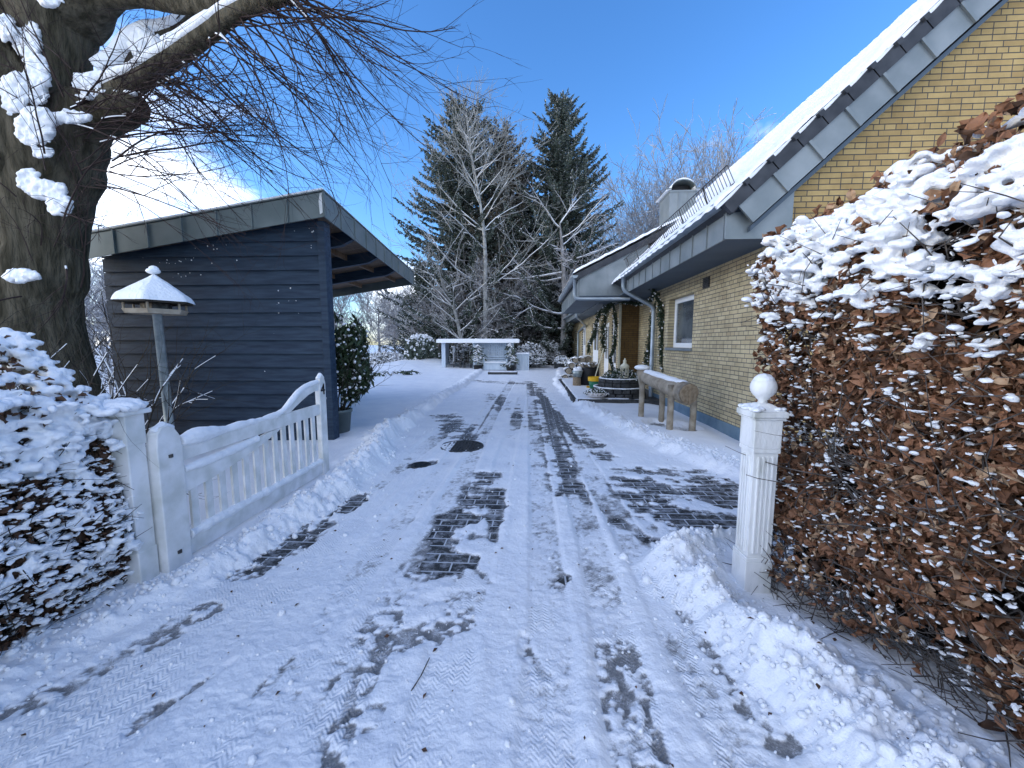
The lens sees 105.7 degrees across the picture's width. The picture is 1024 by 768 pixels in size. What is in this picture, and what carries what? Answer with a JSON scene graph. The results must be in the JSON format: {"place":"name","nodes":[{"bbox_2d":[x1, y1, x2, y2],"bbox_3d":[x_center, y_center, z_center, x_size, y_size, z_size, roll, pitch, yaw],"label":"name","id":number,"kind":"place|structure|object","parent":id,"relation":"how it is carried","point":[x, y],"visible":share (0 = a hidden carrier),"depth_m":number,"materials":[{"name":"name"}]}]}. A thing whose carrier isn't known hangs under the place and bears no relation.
{"place":"outdoors","nodes":[
{"label":"outdoors","id":0,"kind":"place"},
{"bbox_2d":[85,0,916,344],"label":"sky","id":1,"kind":"structure","parent":0,"point":[616,56],"materials":[{"name":"blue"}]},
{"bbox_2d":[0,345,1023,767],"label":"snow ground","id":2,"kind":"structure","parent":0,"point":[324,699],"depth_m":1.87,"materials":[{"name":"white snow"}]},
{"bbox_2d":[0,327,151,654],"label":"privet hedge","id":3,"kind":"object","parent":2,"relation":"on","point":[64,543],"visible":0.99,"depth_m":1.95,"materials":[{"name":"white plant"}]},
{"bbox_2d":[85,257,109,346],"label":"frosted tree","id":4,"kind":"object","parent":2,"relation":"on","point":[94,263],"visible":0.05,"depth_m":47.05,"materials":[{"name":"white plant"}]},
{"bbox_2d":[84,278,111,372],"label":"frosted tree","id":5,"kind":"object","parent":2,"relation":"on","point":[97,292],"visible":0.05,"depth_m":17.85,"materials":[{"name":"white plant"}]},
{"bbox_2d":[86,264,109,347],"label":"frosted tree","id":6,"kind":"object","parent":2,"relation":"on","point":[99,267],"visible":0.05,"depth_m":41.38,"materials":[{"name":"white plant"}]},
{"bbox_2d":[84,294,113,393],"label":"frosted tree","id":7,"kind":"object","parent":2,"relation":"on","point":[102,330],"visible":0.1,"depth_m":9.98,"materials":[{"name":"white plant"}]},
{"bbox_2d":[90,270,109,354],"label":"frosted tree","id":8,"kind":"object","parent":2,"relation":"on","point":[97,298],"visible":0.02,"depth_m":14.51,"materials":[{"name":"white plant"}]},
{"bbox_2d":[85,207,154,398],"bbox_3d":[-6.220,-1.231,6.090,5.162,4.419,4.247,3,7,27],"label":"bare shrub","id":9,"kind":"object","parent":2,"relation":"on","point":[92,322],"visible":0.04,"depth_m":6.63,"materials":[{"name":"grey plant"}]},
{"bbox_2d":[0,230,249,498],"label":"bare shrub","id":10,"kind":"object","parent":2,"relation":"on","point":[153,406],"visible":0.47,"depth_m":3.49,"materials":[{"name":"brown plant"}]},
{"bbox_2d":[0,272,261,469],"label":"bare shrub","id":11,"kind":"object","parent":2,"relation":"on","point":[119,394],"visible":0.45,"depth_m":3.89,"materials":[{"name":"brown plant"}]},
{"bbox_2d":[103,397,159,584],"bbox_3d":[-2.253,0.670,2.306,0.216,1.187,0.216,0,6,3],"label":"gate post","id":12,"kind":"object","parent":2,"relation":"on","point":[143,563],"visible":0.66,"depth_m":2.27,"materials":[{"name":"white paint"}]},
{"bbox_2d":[146,373,329,572],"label":"garden gate","id":13,"kind":"structure","parent":12,"relation":"attached to","point":[173,481],"depth_m":2.86,"materials":[{"name":"white paint"}]},
{"bbox_2d":[111,266,194,428],"bbox_3d":[-3.136,0.049,3.495,0.570,2.177,0.494,0,6,3],"label":"bird feeder","id":14,"kind":"object","parent":2,"relation":"on","point":[156,297],"visible":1,"depth_m":3.36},
{"bbox_2d":[89,188,413,439],"bbox_3d":[-4.068,-1.050,7.779,3.671,3.471,5.296,0,6,3],"label":"carport","id":15,"kind":"object","parent":2,"relation":"on","point":[288,350],"visible":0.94,"depth_m":5.33,"materials":[{"name":"blue"}]},
{"bbox_2d":[0,0,541,464],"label":"old tree","id":16,"kind":"object","parent":2,"relation":"on","point":[68,114],"visible":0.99,"depth_m":3.64,"materials":[{"name":"brown plant"}]},
{"bbox_2d":[333,291,371,328],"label":"frosted tree","id":17,"kind":"object","parent":2,"relation":"on","point":[343,305],"visible":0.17,"depth_m":39.41,"materials":[{"name":"white plant"}]},
{"bbox_2d":[322,306,399,433],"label":"potted evergreen","id":18,"kind":"object","parent":2,"relation":"on","point":[353,365],"visible":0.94,"depth_m":5.76,"materials":[{"name":"plant"}]},
{"bbox_2d":[340,285,408,351],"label":"frosted tree","id":19,"kind":"object","parent":2,"relation":"on","point":[363,301],"visible":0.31,"depth_m":38.58,"materials":[{"name":"white plant"}]},
{"bbox_2d":[369,351,405,363],"bbox_3d":[-8.447,-1.472,25.463,3.630,1.509,3.674,0,6,3],"label":"snowy shrub","id":20,"kind":"object","parent":2,"relation":"on","point":[393,357],"visible":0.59,"depth_m":24.67,"materials":[{"name":"white plant"}]},
{"bbox_2d":[363,286,415,352],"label":"frosted tree","id":21,"kind":"object","parent":2,"relation":"on","point":[376,312],"visible":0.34,"depth_m":35.26,"materials":[{"name":"grey plant"}]},
{"bbox_2d":[381,370,403,375],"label":"snow sprig","id":22,"kind":"object","parent":2,"relation":"on","point":[389,374],"visible":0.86,"depth_m":16.45,"materials":[{"name":"green plant"}]},
{"bbox_2d":[371,288,414,347],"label":"frosted tree","id":23,"kind":"object","parent":2,"relation":"on","point":[391,313],"visible":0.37,"depth_m":32.73,"materials":[{"name":"grey plant"}]},
{"bbox_2d":[396,370,420,374],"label":"snow sprig","id":24,"kind":"object","parent":2,"relation":"on","point":[407,372],"visible":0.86,"depth_m":16.73,"materials":[{"name":"green plant"}]},
{"bbox_2d":[388,265,442,358],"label":"tree","id":25,"kind":"object","parent":2,"relation":"on","point":[423,283],"visible":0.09,"depth_m":30.43,"materials":[{"name":"grey plant"}]},
{"bbox_2d":[411,657,429,690],"bbox_3d":[-0.392,1.257,1.686,0.016,0.015,0.177,1,6,13],"label":"fallen twig","id":26,"kind":"object","parent":2,"relation":"on","point":[420,675],"visible":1,"depth_m":1.67,"materials":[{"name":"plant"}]},
{"bbox_2d":[403,333,441,359],"bbox_3d":[-5.468,-2.041,23.442,2.396,2.083,2.284,5,8,38],"label":"shrub","id":27,"kind":"object","parent":2,"relation":"on","point":[427,344],"visible":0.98,"depth_m":22.82,"materials":[{"name":"green plant"}]},
{"bbox_2d":[382,272,488,355],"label":"frosted tree","id":28,"kind":"object","parent":2,"relation":"on","point":[423,311],"visible":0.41,"depth_m":25.11,"materials":[{"name":"plant"}]},
{"bbox_2d":[373,218,507,361],"bbox_3d":[-4.010,-5.692,23.728,7.547,9.500,6.750,-1,6,-8],"label":"bare tree","id":29,"kind":"object","parent":2,"relation":"on","point":[459,330],"visible":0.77,"depth_m":23.13,"materials":[{"name":"grey plant"}]},
{"bbox_2d":[453,352,461,366],"bbox_3d":[-3.008,-1.265,21.474,0.440,0.950,0.400,0,6,3],"label":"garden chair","id":30,"kind":"object","parent":2,"relation":"on","point":[456,358],"visible":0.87,"depth_m":21.62,"materials":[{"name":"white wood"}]},
{"bbox_2d":[376,90,539,359],"bbox_3d":[-3.409,-10.159,27.033,12.214,17.888,12.440,0,6,3],"label":"spruce tree","id":31,"kind":"object","parent":2,"relation":"on","point":[447,170],"visible":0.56,"depth_m":25.12,"materials":[{"name":"green plant"}]},
{"bbox_2d":[21,454,908,766],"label":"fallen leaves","id":32,"kind":"object","parent":2,"relation":"on","point":[479,592],"visible":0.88,"depth_m":1.77,"materials":[{"name":"brown plant"}]},
{"bbox_2d":[465,352,471,367],"bbox_3d":[-2.431,-1.262,21.444,0.440,0.950,0.400,0,6,3],"label":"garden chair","id":33,"kind":"object","parent":2,"relation":"on","point":[468,359],"visible":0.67,"depth_m":21.60,"materials":[{"name":"white wood"}]},
{"bbox_2d":[467,344,486,368],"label":"snowy sapling","id":34,"kind":"object","parent":2,"relation":"on","point":[477,352],"visible":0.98,"depth_m":20.49,"materials":[{"name":"green plant"}]},
{"bbox_2d":[448,338,506,364],"bbox_3d":[-1.981,-1.707,23.415,4.400,2.225,4.401,0,6,3],"label":"snowy shrub","id":35,"kind":"object","parent":2,"relation":"on","point":[465,347],"visible":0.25,"depth_m":22.79,"materials":[{"name":"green plant"}]},
{"bbox_2d":[436,339,519,368],"bbox_3d":[-1.762,-1.602,21.538,4.407,1.807,2.070,0,6,3],"label":"garden shelter","id":36,"kind":"object","parent":2,"relation":"on","point":[487,349],"visible":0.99,"depth_m":21.04,"materials":[{"name":"white"}]},
{"bbox_2d":[412,223,545,343],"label":"frosted tree","id":37,"kind":"object","parent":2,"relation":"on","point":[464,299],"visible":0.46,"depth_m":24.77,"materials":[{"name":"plant"}]},
{"bbox_2d":[382,66,600,337],"bbox_3d":[-1.502,-9.809,23.020,11.582,17.824,12.356,5,8,40],"label":"birch tree","id":38,"kind":"object","parent":2,"relation":"on","point":[483,229],"visible":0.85,"depth_m":22.69,"materials":[{"name":"grey plant"}]},
{"bbox_2d":[483,355,507,370],"bbox_3d":[-0.873,-1.113,20.832,1.260,0.820,0.520,0,6,3],"label":"garden bench","id":39,"kind":"object","parent":2,"relation":"on","point":[491,365],"visible":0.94,"depth_m":20.62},
{"bbox_2d":[488,371,517,374],"bbox_3d":[-0.427,-0.529,18.141,1.360,0.139,0.500,0,6,3],"label":"step","id":40,"kind":"object","parent":2,"relation":"on","point":[503,372],"visible":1,"depth_m":17.91,"materials":[{"name":"stone"}]},
{"bbox_2d":[444,117,561,352],"bbox_3d":[-0.772,-9.811,28.203,9.299,16.952,9.814,0,6,3],"label":"spruce tree","id":41,"kind":"object","parent":2,"relation":"on","point":[494,213],"visible":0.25,"depth_m":26.26,"materials":[{"name":"green plant"}]},
{"bbox_2d":[500,343,519,370],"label":"snowy sapling","id":42,"kind":"object","parent":2,"relation":"on","point":[509,366],"visible":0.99,"depth_m":20.38,"materials":[{"name":"green plant"}]},
{"bbox_2d":[478,166,545,335],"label":"spruce tree","id":43,"kind":"object","parent":2,"relation":"on","point":[528,211],"visible":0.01,"depth_m":29.87,"materials":[{"name":"green plant"}]},
{"bbox_2d":[459,249,580,349],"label":"frosted tree","id":44,"kind":"object","parent":2,"relation":"on","point":[511,304],"visible":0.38,"depth_m":25.13,"materials":[{"name":"grey plant"}]},
{"bbox_2d":[516,352,529,369],"bbox_3d":[0.582,-1.226,20.940,0.760,0.983,0.590,0,6,3],"label":"slatted box","id":45,"kind":"object","parent":2,"relation":"on","point":[523,358],"visible":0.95,"depth_m":20.70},
{"bbox_2d":[422,152,639,355],"bbox_3d":[0.686,-7.047,23.930,13.884,12.145,7.286,0,6,3],"label":"bare tree","id":46,"kind":"object","parent":2,"relation":"on","point":[563,322],"visible":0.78,"depth_m":23.72,"materials":[{"name":"grey plant"}]},
{"bbox_2d":[514,341,553,367],"bbox_3d":[1.145,-1.780,23.026,2.568,2.116,2.259,-5,8,-38],"label":"snowy shrub","id":47,"kind":"object","parent":2,"relation":"on","point":[536,356],"visible":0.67,"depth_m":22.51,"materials":[{"name":"green plant"}]},
{"bbox_2d":[523,231,556,343],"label":"bare conifer","id":48,"kind":"object","parent":2,"relation":"on","point":[539,311],"visible":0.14,"depth_m":26.64,"materials":[{"name":"grey plant"}]},
{"bbox_2d":[539,336,560,364],"bbox_3d":[2.254,-2.291,24.840,2.214,2.688,2.878,3,7,26],"label":"snowy shrub","id":49,"kind":"object","parent":2,"relation":"on","point":[554,354],"visible":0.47,"depth_m":24.34,"materials":[{"name":"green plant"}]},
{"bbox_2d":[480,87,623,362],"bbox_3d":[3.301,-10.278,26.512,11.100,18.239,11.616,0,6,3],"label":"spruce tree","id":50,"kind":"object","parent":2,"relation":"on","point":[562,144],"visible":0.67,"depth_m":24.86,"materials":[{"name":"green plant"}]},
{"bbox_2d":[551,336,572,356],"bbox_3d":[3.303,-2.529,26.585,2.308,2.413,3.858,-1,6,-10],"label":"snowy shrub","id":51,"kind":"object","parent":2,"relation":"on","point":[559,343],"visible":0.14,"depth_m":26.39,"materials":[{"name":"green plant"}]},
{"bbox_2d":[544,215,606,325],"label":"frosted tree","id":52,"kind":"object","parent":2,"relation":"on","point":[565,263],"visible":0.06,"depth_m":22.78,"materials":[{"name":"grey plant"}]},
{"bbox_2d":[566,227,630,269],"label":"frosted tree","id":53,"kind":"object","parent":2,"relation":"on","point":[603,249],"visible":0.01,"depth_m":34.79,"materials":[{"name":"grey plant"}]},
{"bbox_2d":[579,169,662,253],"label":"frosted tree","id":54,"kind":"object","parent":2,"relation":"on","point":[606,227],"visible":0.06,"depth_m":35.49,"materials":[{"name":"plant"}]},
{"bbox_2d":[579,136,720,252],"bbox_3d":[10.962,-10.589,34.057,16.002,17.414,16.333,-2,6,-18],"label":"frosted tree","id":55,"kind":"object","parent":2,"relation":"on","point":[648,223],"visible":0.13,"depth_m":30.16,"materials":[{"name":"grey plant"}]},
{"bbox_2d":[619,166,706,240],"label":"frosted tree","id":56,"kind":"object","parent":2,"relation":"on","point":[653,200],"depth_m":38.33,"materials":[{"name":"plant"}]},
{"bbox_2d":[589,94,783,248],"bbox_3d":[13.675,-11.745,34.056,18.560,19.788,18.184,-4,7,-33],"label":"frosted tree","id":57,"kind":"object","parent":2,"relation":"on","point":[694,169],"visible":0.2,"depth_m":30.08,"materials":[{"name":"grey plant"}]},
{"bbox_2d":[644,129,765,219],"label":"frosted tree","id":58,"kind":"object","parent":2,"relation":"on","point":[721,163],"visible":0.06,"depth_m":33.18,"materials":[{"name":"grey plant"}]},
{"bbox_2d":[670,116,775,177],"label":"frosted tree","id":59,"kind":"object","parent":2,"relation":"on","point":[723,171],"visible":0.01,"depth_m":37.58,"materials":[{"name":"plant"}]},
{"bbox_2d":[731,373,788,593],"bbox_3d":[1.419,0.603,2.250,0.211,1.333,0.217,0,6,3],"label":"gate post","id":60,"kind":"object","parent":2,"relation":"on","point":[756,502],"visible":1,"depth_m":2.20,"materials":[{"name":"white paint"}]},
{"bbox_2d":[558,0,1023,440],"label":"bungalow","id":61,"kind":"object","parent":2,"relation":"on","point":[919,75],"visible":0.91,"depth_m":4.63,"materials":[{"name":"yellow brick"}]},
{"bbox_2d":[583,327,585,355],"bbox_3d":[3.884,-1.996,20.527,0.063,2.000,1.400,0,6,3],"label":"window","id":62,"kind":"structure","parent":61,"relation":"in","point":[584,329],"depth_m":20.84,"materials":[{"name":"white glass"}]},
{"bbox_2d":[593,323,598,366],"bbox_3d":[3.648,-1.711,16.895,0.190,1.910,1.960,0,6,3],"label":"window","id":63,"kind":"structure","parent":61,"relation":"in","point":[595,343],"depth_m":17.14,"materials":[{"name":"white glass"}]},
{"bbox_2d":[586,304,608,354],"bbox_3d":[2.913,-1.834,13.109,0.264,1.733,1.528,-2,6,-15],"label":"garland","id":64,"kind":"object","parent":61,"relation":"hanging from","point":[598,314],"visible":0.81,"depth_m":13.29,"materials":[{"name":"green plant"}]},
{"bbox_2d":[604,323,608,375],"bbox_3d":[3.544,-1.222,14.333,0.063,2.050,1.100,0,6,3],"label":"glazed door","id":65,"kind":"structure","parent":61,"relation":"in","point":[606,353],"depth_m":14.42,"materials":[{"name":"white"}]},
{"bbox_2d":[598,302,616,353],"bbox_3d":[3.011,-1.864,12.286,0.410,1.828,1.212,0,6,-4],"label":"garland","id":66,"kind":"object","parent":61,"relation":"hanging from","point":[602,333],"visible":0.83,"depth_m":12.67,"materials":[{"name":"green plant"}]},
{"bbox_2d":[608,302,618,371],"bbox_3d":[3.166,-1.452,12.006,0.358,2.536,0.253,-2,6,-21],"label":"garland","id":67,"kind":"object","parent":61,"relation":"hanging from","point":[615,336],"visible":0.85,"depth_m":11.99,"materials":[{"name":"green plant"}]},
{"bbox_2d":[618,297,653,306],"bbox_3d":[3.691,-2.330,10.788,0.505,0.272,2.411,-1,6,-11],"label":"garland","id":68,"kind":"object","parent":61,"relation":"hanging from","point":[650,299],"visible":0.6,"depth_m":11.48,"materials":[{"name":"green plant"}]},
{"bbox_2d":[642,292,660,369],"bbox_3d":[3.580,-1.288,9.707,0.303,1.990,0.891,-1,6,-8],"label":"garland","id":69,"kind":"object","parent":61,"relation":"hanging from","point":[646,357],"visible":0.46,"depth_m":9.99,"materials":[{"name":"green plant"}]},
{"bbox_2d":[648,289,664,372],"bbox_3d":[3.417,-1.267,9.047,0.494,2.057,0.314,2,6,16],"label":"garland","id":70,"kind":"object","parent":61,"relation":"hanging from","point":[660,310],"visible":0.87,"depth_m":9.02,"materials":[{"name":"green plant"}]},
{"bbox_2d":[664,294,693,350],"bbox_3d":[3.544,-1.253,8.037,0.240,1.120,1.420,0,6,3],"label":"window","id":71,"kind":"structure","parent":61,"relation":"in","point":[684,307],"depth_m":8.17,"materials":[{"name":"white glass"}]},
{"bbox_2d":[722,88,1023,766],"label":"beech hedge","id":72,"kind":"object","parent":2,"relation":"on","point":[904,515],"visible":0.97,"depth_m":1.55,"materials":[{"name":"brown plant"}]},
{"bbox_2d":[244,381,781,585],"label":"driveway","id":73,"kind":"structure","parent":0,"point":[439,560],"depth_m":3.49,"materials":[{"name":"grey brick"}]},
{"bbox_2d":[410,461,430,468],"bbox_3d":[-1.079,0.963,4.591,0.240,0.023,0.240,0,6,3],"label":"manhole cover","id":74,"kind":"object","parent":73,"relation":"on","point":[420,464],"visible":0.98,"depth_m":4.58,"materials":[{"name":"metal"}]},
{"bbox_2d":[441,440,483,451],"bbox_3d":[-0.709,0.874,5.441,0.620,0.023,0.620,0,6,3],"label":"manhole cover","id":75,"kind":"object","parent":73,"relation":"on","point":[464,445],"visible":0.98,"depth_m":5.44,"materials":[{"name":"metal"}]},
{"bbox_2d":[552,355,568,368],"bbox_3d":[2.869,-1.270,22.355,1.097,0.776,1.052,0,6,3],"label":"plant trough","id":76,"kind":"object","parent":73,"relation":"on","point":[557,363],"visible":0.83,"depth_m":22.19,"materials":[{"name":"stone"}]},
{"bbox_2d":[559,374,569,377],"bbox_3d":[2.117,-0.287,15.473,0.401,0.244,0.626,2,6,20],"label":"firewood log","id":77,"kind":"object","parent":73,"relation":"on","point":[564,375],"visible":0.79,"depth_m":15.27,"materials":[{"name":"brown wood"}]},
{"bbox_2d":[563,367,571,373],"bbox_3d":[2.280,-0.563,15.752,0.435,0.289,0.571,0,6,3],"label":"firewood log","id":78,"kind":"object","parent":77,"relation":"on","point":[567,370],"visible":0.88,"depth_m":15.47,"materials":[{"name":"brown wood"}]},
{"bbox_2d":[568,362,575,368],"bbox_3d":[2.389,-0.761,15.542,0.334,0.265,0.453,0,6,3],"label":"firewood log","id":79,"kind":"object","parent":78,"relation":"on","point":[571,365],"visible":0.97,"depth_m":15.32,"materials":[{"name":"brown wood"}]},
{"bbox_2d":[572,357,578,362],"bbox_3d":[2.526,-0.972,15.500,0.227,0.255,0.527,0,6,3],"label":"firewood log","id":80,"kind":"object","parent":79,"relation":"on","point":[575,359],"visible":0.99,"depth_m":15.28,"materials":[{"name":"brown wood"}]},
{"bbox_2d":[563,356,575,366],"bbox_3d":[3.156,-1.046,20.074,0.893,0.804,0.989,-4,7,-31],"label":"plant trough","id":81,"kind":"object","parent":73,"relation":"on","point":[565,363],"visible":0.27,"depth_m":20.01,"materials":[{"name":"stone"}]},
{"bbox_2d":[573,377,580,385],"bbox_3d":[1.985,0.000,11.876,0.260,0.430,0.253,0,6,3],"label":"chopping log","id":82,"kind":"object","parent":73,"relation":"on","point":[576,381],"visible":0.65,"depth_m":11.76,"materials":[{"name":"brown wood"}]},
{"bbox_2d":[572,366,582,376],"bbox_3d":[2.005,-0.378,11.835,0.340,0.330,0.335,0,6,3],"label":"metal pot","id":83,"kind":"object","parent":82,"relation":"on","point":[577,371],"visible":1,"depth_m":11.73,"materials":[{"name":"metal"}]},
{"bbox_2d":[558,379,658,404],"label":"terrace","id":84,"kind":"structure","parent":73,"relation":"on","point":[572,390],"depth_m":9.23,"materials":[{"name":"stone"}]},
{"bbox_2d":[579,361,599,384],"bbox_3d":[2.408,-0.329,12.162,0.675,0.785,0.763,3,7,26],"label":"wood barrel","id":85,"kind":"object","parent":84,"relation":"on","point":[589,368],"visible":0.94,"depth_m":11.86,"materials":[{"name":"black wood"}]},
{"bbox_2d":[588,376,599,388],"bbox_3d":[2.373,-0.030,11.147,0.380,0.360,0.380,0,6,3],"label":"bucket","id":86,"kind":"object","parent":84,"relation":"on","point":[593,380],"visible":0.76,"depth_m":11.01,"materials":[{"name":"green plastic"}]},
{"bbox_2d":[586,348,603,387],"bbox_3d":[2.470,-0.452,11.289,0.618,1.170,0.199,-3,7,-24],"label":"broom","id":87,"kind":"object","parent":84,"relation":"on","point":[597,367],"visible":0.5,"depth_m":11.35,"materials":[{"name":"beige wood"}]},
{"bbox_2d":[583,388,608,397],"bbox_3d":[2.002,0.202,9.235,0.598,0.236,0.573,5,8,38],"label":"bowl planter","id":88,"kind":"object","parent":84,"relation":"on","point":[595,393],"visible":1,"depth_m":9.08,"materials":[{"name":"ceramic"}]},
{"bbox_2d":[593,368,645,398],"bbox_3d":[2.669,-0.052,9.673,1.283,0.732,1.271,0,6,3],"label":"stone planter","id":89,"kind":"object","parent":84,"relation":"on","point":[615,385],"visible":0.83,"depth_m":9.23,"materials":[{"name":"grey stone"}]},
{"bbox_2d":[620,358,628,377],"bbox_3d":[2.726,-0.389,9.379,0.230,0.470,0.230,0,6,3],"label":"lantern","id":90,"kind":"object","parent":89,"relation":"on","point":[625,365],"visible":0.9,"depth_m":9.33,"materials":[{"name":"beige metal"}]},
{"bbox_2d":[634,365,698,430],"bbox_3d":[2.655,0.237,6.703,0.526,1.076,1.582,-1,6,-8],"label":"log trough","id":91,"kind":"object","parent":73,"relation":"on","point":[684,392],"visible":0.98,"depth_m":6.26,"materials":[{"name":"wood"}]},
{"bbox_3d":[2.936,-0.792,15.925,0.252,0.283,0.594,0,6,3],"label":"firewood log","id":92,"kind":"object","parent":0,"visible":0},
{"bbox_2d":[578,356,585,361],"bbox_3d":[2.854,-1.002,15.814,0.276,0.310,0.483,0,6,3],"label":"firewood log","id":93,"kind":"object","parent":92,"relation":"on","point":[582,358],"visible":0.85,"depth_m":15.61,"materials":[{"name":"brown wood"}]},
{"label":"firewood log","id":94,"kind":"object","parent":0,"visible":0},
{"bbox_2d":[585,355,591,362],"bbox_3d":[3.101,-1.036,15.969,0.397,0.310,0.458,0,6,3],"label":"firewood log","id":95,"kind":"object","parent":94,"relation":"on","point":[588,358],"visible":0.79,"depth_m":15.75,"materials":[{"name":"brown wood"}]}
]}

